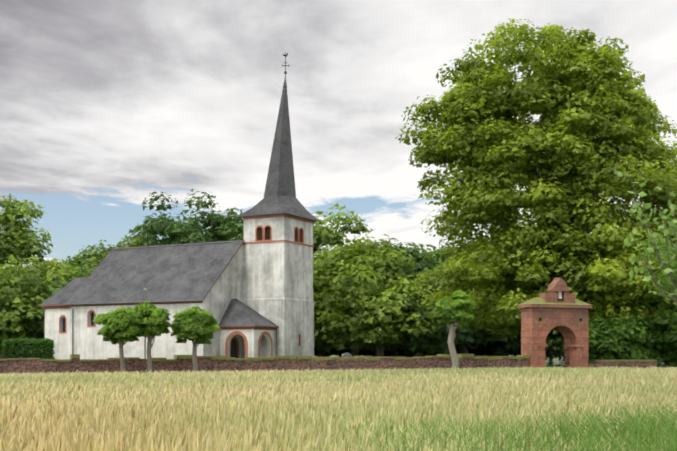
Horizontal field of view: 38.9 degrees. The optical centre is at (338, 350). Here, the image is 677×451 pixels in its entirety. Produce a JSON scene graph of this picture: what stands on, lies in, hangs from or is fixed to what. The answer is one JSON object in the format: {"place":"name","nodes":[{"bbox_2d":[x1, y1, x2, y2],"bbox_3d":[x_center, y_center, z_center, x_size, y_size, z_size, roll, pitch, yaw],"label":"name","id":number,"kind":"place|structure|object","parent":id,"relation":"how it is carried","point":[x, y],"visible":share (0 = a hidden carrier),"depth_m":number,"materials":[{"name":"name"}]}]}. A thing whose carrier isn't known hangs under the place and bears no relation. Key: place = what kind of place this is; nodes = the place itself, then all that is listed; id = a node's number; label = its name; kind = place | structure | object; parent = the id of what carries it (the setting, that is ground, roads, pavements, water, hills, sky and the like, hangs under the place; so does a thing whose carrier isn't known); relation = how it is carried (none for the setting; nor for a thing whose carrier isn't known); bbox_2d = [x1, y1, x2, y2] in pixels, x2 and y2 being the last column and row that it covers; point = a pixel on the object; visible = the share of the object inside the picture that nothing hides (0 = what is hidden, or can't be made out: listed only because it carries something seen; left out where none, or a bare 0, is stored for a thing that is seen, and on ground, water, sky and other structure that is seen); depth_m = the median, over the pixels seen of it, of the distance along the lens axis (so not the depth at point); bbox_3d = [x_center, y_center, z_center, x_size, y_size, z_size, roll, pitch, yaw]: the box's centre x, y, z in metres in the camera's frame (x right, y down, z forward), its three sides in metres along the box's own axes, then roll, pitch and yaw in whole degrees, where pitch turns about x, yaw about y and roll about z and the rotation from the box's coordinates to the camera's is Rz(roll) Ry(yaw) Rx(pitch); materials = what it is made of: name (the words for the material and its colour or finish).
{"place":"outdoors","nodes":[
{"label":"outdoors","id":0,"kind":"place"},
{"bbox_2d":[40,214,314,358],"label":"church","id":1,"kind":"structure","parent":0,"point":[252,291],"depth_m":80.34,"materials":[{"name":"paint"}]},
{"bbox_2d":[237,52,318,221],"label":"church spire","id":2,"kind":"structure","parent":1,"relation":"attached to","point":[280,195],"depth_m":81.32,"materials":[{"name":"grey stone"}]},
{"bbox_2d":[0,0,676,284],"label":"sky","id":3,"kind":"structure","parent":0,"point":[106,105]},
{"bbox_2d":[314,354,676,368],"bbox_3d":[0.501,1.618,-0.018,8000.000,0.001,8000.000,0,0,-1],"label":"ground","id":4,"kind":"structure","parent":0,"point":[556,363],"depth_m":121.69,"materials":[{"name":"green plant"}]},
{"bbox_2d":[0,223,36,270],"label":"tree","id":5,"kind":"object","parent":4,"relation":"on","point":[4,258],"visible":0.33,"depth_m":112.06,"materials":[{"name":"green plant"}]},
{"bbox_2d":[0,254,51,358],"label":"tree","id":6,"kind":"object","parent":4,"relation":"on","point":[14,287],"depth_m":92.16,"materials":[{"name":"green plant"}]},
{"bbox_2d":[1,338,54,358],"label":"hedge","id":7,"kind":"object","parent":4,"relation":"on","point":[49,345],"depth_m":69.16,"materials":[{"name":"green plant"}]},
{"bbox_2d":[0,193,56,270],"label":"tree","id":8,"kind":"object","parent":4,"relation":"on","point":[10,215],"visible":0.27,"depth_m":114.27,"materials":[{"name":"green plant"}]},
{"bbox_2d":[0,270,68,338],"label":"tree","id":9,"kind":"object","parent":4,"relation":"on","point":[41,334],"visible":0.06,"depth_m":94.33,"materials":[{"name":"green plant"}]},
{"bbox_2d":[8,256,96,305],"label":"tree","id":10,"kind":"object","parent":4,"relation":"on","point":[63,270],"visible":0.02,"depth_m":101.53,"materials":[{"name":"green plant"}]},
{"bbox_2d":[16,272,88,339],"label":"tree","id":11,"kind":"object","parent":4,"relation":"on","point":[35,325],"visible":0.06,"depth_m":93.54,"materials":[{"name":"green plant"}]},
{"bbox_2d":[62,259,96,280],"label":"tree","id":12,"kind":"object","parent":4,"relation":"on","point":[82,271],"depth_m":107.17,"materials":[{"name":"green plant"}]},
{"bbox_2d":[66,240,114,272],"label":"tree","id":13,"kind":"object","parent":4,"relation":"on","point":[79,259],"visible":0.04,"depth_m":117.10,"materials":[{"name":"green plant"}]},
{"bbox_2d":[83,232,150,270],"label":"tree","id":14,"kind":"object","parent":4,"relation":"on","point":[120,244],"depth_m":116.67,"materials":[{"name":"green plant"}]},
{"bbox_2d":[93,306,143,372],"bbox_3d":[-8.949,0.053,39.216,2.096,3.760,2.169,0,0,-1],"label":"pollard tree","id":15,"kind":"object","parent":4,"relation":"on","point":[119,324],"depth_m":38.75,"materials":[{"name":"green plant"}]},
{"bbox_2d":[144,288,145,358],"bbox_3d":[-13.064,-1.302,64.768,0.140,5.840,0.140,0,0,-1],"label":"floodlight pole","id":16,"kind":"object","parent":4,"relation":"on","point":[144,337],"visible":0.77,"depth_m":64.73,"materials":[{"name":"grey metal"}]},
{"bbox_2d":[131,301,171,371],"bbox_3d":[-7.860,-0.068,39.672,1.928,3.976,1.923,0,0,-1],"label":"pollard tree","id":17,"kind":"object","parent":4,"relation":"on","point":[155,319],"depth_m":39.32,"materials":[{"name":"green plant"}]},
{"bbox_2d":[125,189,243,245],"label":"tree","id":18,"kind":"object","parent":4,"relation":"on","point":[179,232],"visible":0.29,"depth_m":118.31,"materials":[{"name":"green plant"}]},
{"bbox_2d":[170,306,220,371],"bbox_3d":[-6.034,0.010,40.381,2.255,3.830,1.988,0,0,-1],"label":"pollard tree","id":19,"kind":"object","parent":4,"relation":"on","point":[186,325],"depth_m":39.97,"materials":[{"name":"green plant"}]},
{"bbox_2d":[202,209,243,241],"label":"tree","id":20,"kind":"object","parent":4,"relation":"on","point":[225,237],"depth_m":126.36,"materials":[{"name":"green plant"}]},
{"bbox_2d":[0,354,656,374],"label":"cemetery wall","id":21,"kind":"structure","parent":4,"relation":"on","point":[74,362],"depth_m":43.12,"materials":[{"name":"brown stone"}]},
{"bbox_2d":[313,260,350,356],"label":"tree","id":22,"kind":"object","parent":4,"relation":"on","point":[326,346],"depth_m":96.23,"materials":[{"name":"green plant"}]},
{"bbox_2d":[317,349,349,356],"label":"understorey","id":23,"kind":"object","parent":4,"relation":"on","point":[335,352],"depth_m":110.75,"materials":[{"name":"green plant"}]},
{"bbox_2d":[0,365,676,450],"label":"field grass","id":24,"kind":"structure","parent":4,"relation":"on","point":[558,408],"depth_m":11.88,"materials":[{"name":"beige plant"}]},
{"bbox_2d":[311,203,377,356],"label":"tree","id":25,"kind":"object","parent":4,"relation":"on","point":[324,236],"depth_m":116.38,"materials":[{"name":"green plant"}]},
{"bbox_2d":[342,353,372,356],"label":"gravestones","id":26,"kind":"object","parent":4,"relation":"on","point":[346,355],"visible":0.15,"depth_m":51.89,"materials":[{"name":"stone"}]},
{"bbox_2d":[313,229,416,356],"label":"tree","id":27,"kind":"object","parent":4,"relation":"on","point":[324,265],"depth_m":93.19,"materials":[{"name":"green plant"}]},
{"bbox_2d":[337,345,409,356],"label":"understorey","id":28,"kind":"object","parent":4,"relation":"on","point":[387,353],"depth_m":103.63,"materials":[{"name":"green plant"}]},
{"bbox_2d":[314,260,448,356],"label":"tree","id":29,"kind":"object","parent":4,"relation":"on","point":[359,315],"depth_m":88.24,"materials":[{"name":"green plant"}]},
{"bbox_2d":[334,234,444,356],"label":"tree","id":30,"kind":"object","parent":4,"relation":"on","point":[420,263],"depth_m":97.62,"materials":[{"name":"green plant"}]},
{"bbox_2d":[362,343,457,356],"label":"understorey","id":31,"kind":"object","parent":4,"relation":"on","point":[407,353],"depth_m":99.56,"materials":[{"name":"green plant"}]},
{"bbox_2d":[410,243,457,267],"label":"tree","id":32,"kind":"object","parent":4,"relation":"on","point":[436,254],"visible":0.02,"depth_m":109.83,"materials":[{"name":"green plant"}]},
{"bbox_2d":[383,266,491,356],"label":"tree","id":33,"kind":"object","parent":4,"relation":"on","point":[437,338],"depth_m":91.56,"materials":[{"name":"green plant"}]},
{"bbox_2d":[426,342,473,355],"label":"understorey","id":34,"kind":"object","parent":4,"relation":"on","point":[457,351],"depth_m":104.58,"materials":[{"name":"green plant"}]},
{"bbox_2d":[434,289,475,368],"bbox_3d":[5.451,-0.469,45.055,2.073,4.809,2.053,0,0,-1],"label":"pollard tree","id":35,"kind":"object","parent":4,"relation":"on","point":[448,308],"depth_m":44.72,"materials":[{"name":"green plant"}]},
{"bbox_2d":[427,288,516,353],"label":"bush","id":36,"kind":"object","parent":4,"relation":"on","point":[483,337],"depth_m":97.83,"materials":[{"name":"green plant"}]},
{"bbox_2d":[468,343,513,355],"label":"understorey","id":37,"kind":"object","parent":4,"relation":"on","point":[480,350],"visible":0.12,"depth_m":108.85,"materials":[{"name":"green plant"}]},
{"bbox_2d":[481,295,550,356],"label":"understorey","id":38,"kind":"object","parent":4,"relation":"on","point":[506,348],"depth_m":101.19,"materials":[{"name":"green plant"}]},
{"bbox_2d":[501,333,563,365],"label":"understorey","id":39,"kind":"object","parent":4,"relation":"on","point":[548,353],"depth_m":102.32,"materials":[{"name":"green plant"}]},
{"bbox_2d":[417,93,676,303],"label":"crown","id":40,"kind":"object","parent":4,"relation":"on","point":[483,197],"depth_m":56.55},
{"bbox_2d":[396,82,521,167],"bbox_3d":[7.627,-14.137,60.422,8.167,5.067,7.347,0,0,-1],"label":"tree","id":41,"kind":"object","parent":40,"relation":"attached to","point":[427,154],"visible":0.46,"depth_m":59.06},
{"bbox_2d":[435,18,645,132],"bbox_3d":[12.892,-17.631,61.317,13.526,6.948,12.801,0,0,-1],"label":"lime crown","id":42,"kind":"object","parent":40,"relation":"attached to","point":[571,50],"visible":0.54,"depth_m":57.62},
{"bbox_2d":[414,220,676,337],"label":"lime crown","id":43,"kind":"object","parent":40,"relation":"attached to","point":[503,317],"visible":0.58,"depth_m":55.50},
{"bbox_2d":[422,58,676,193],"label":"lime crown","id":44,"kind":"object","parent":40,"relation":"attached to","point":[540,100],"visible":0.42,"depth_m":56.88},
{"bbox_2d":[520,96,596,276],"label":"lime leaders","id":45,"kind":"object","parent":40,"relation":"attached to","point":[536,171],"visible":0.04,"depth_m":61.05,"materials":[{"name":"green plant"}]},
{"bbox_2d":[517,277,591,368],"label":"cemetery gate","id":46,"kind":"structure","parent":4,"relation":"on","point":[561,309],"depth_m":48.67,"materials":[{"name":"red brick"}]},
{"bbox_2d":[546,329,564,351],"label":"tree","id":47,"kind":"object","parent":4,"relation":"on","point":[555,335],"depth_m":99.62,"materials":[{"name":"green plant"}]},
{"bbox_2d":[562,307,657,363],"bbox_3d":[15.148,-0.312,53.407,5.102,4.477,5.070,0,0,-1],"label":"shrub","id":48,"kind":"object","parent":4,"relation":"on","point":[628,350],"depth_m":52.52,"materials":[{"name":"green plant"}]},
{"bbox_2d":[588,281,676,364],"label":"shrub","id":49,"kind":"object","parent":4,"relation":"on","point":[645,324],"visible":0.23,"depth_m":54.28,"materials":[{"name":"green plant"}]},
{"bbox_2d":[618,170,676,314],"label":"sapling","id":50,"kind":"object","parent":4,"relation":"on","point":[662,249],"depth_m":12.74,"materials":[{"name":"green plant"}]},
{"bbox_2d":[639,305,676,366],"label":"shrub","id":51,"kind":"object","parent":4,"relation":"on","point":[667,334],"depth_m":54.29,"materials":[{"name":"green plant"}]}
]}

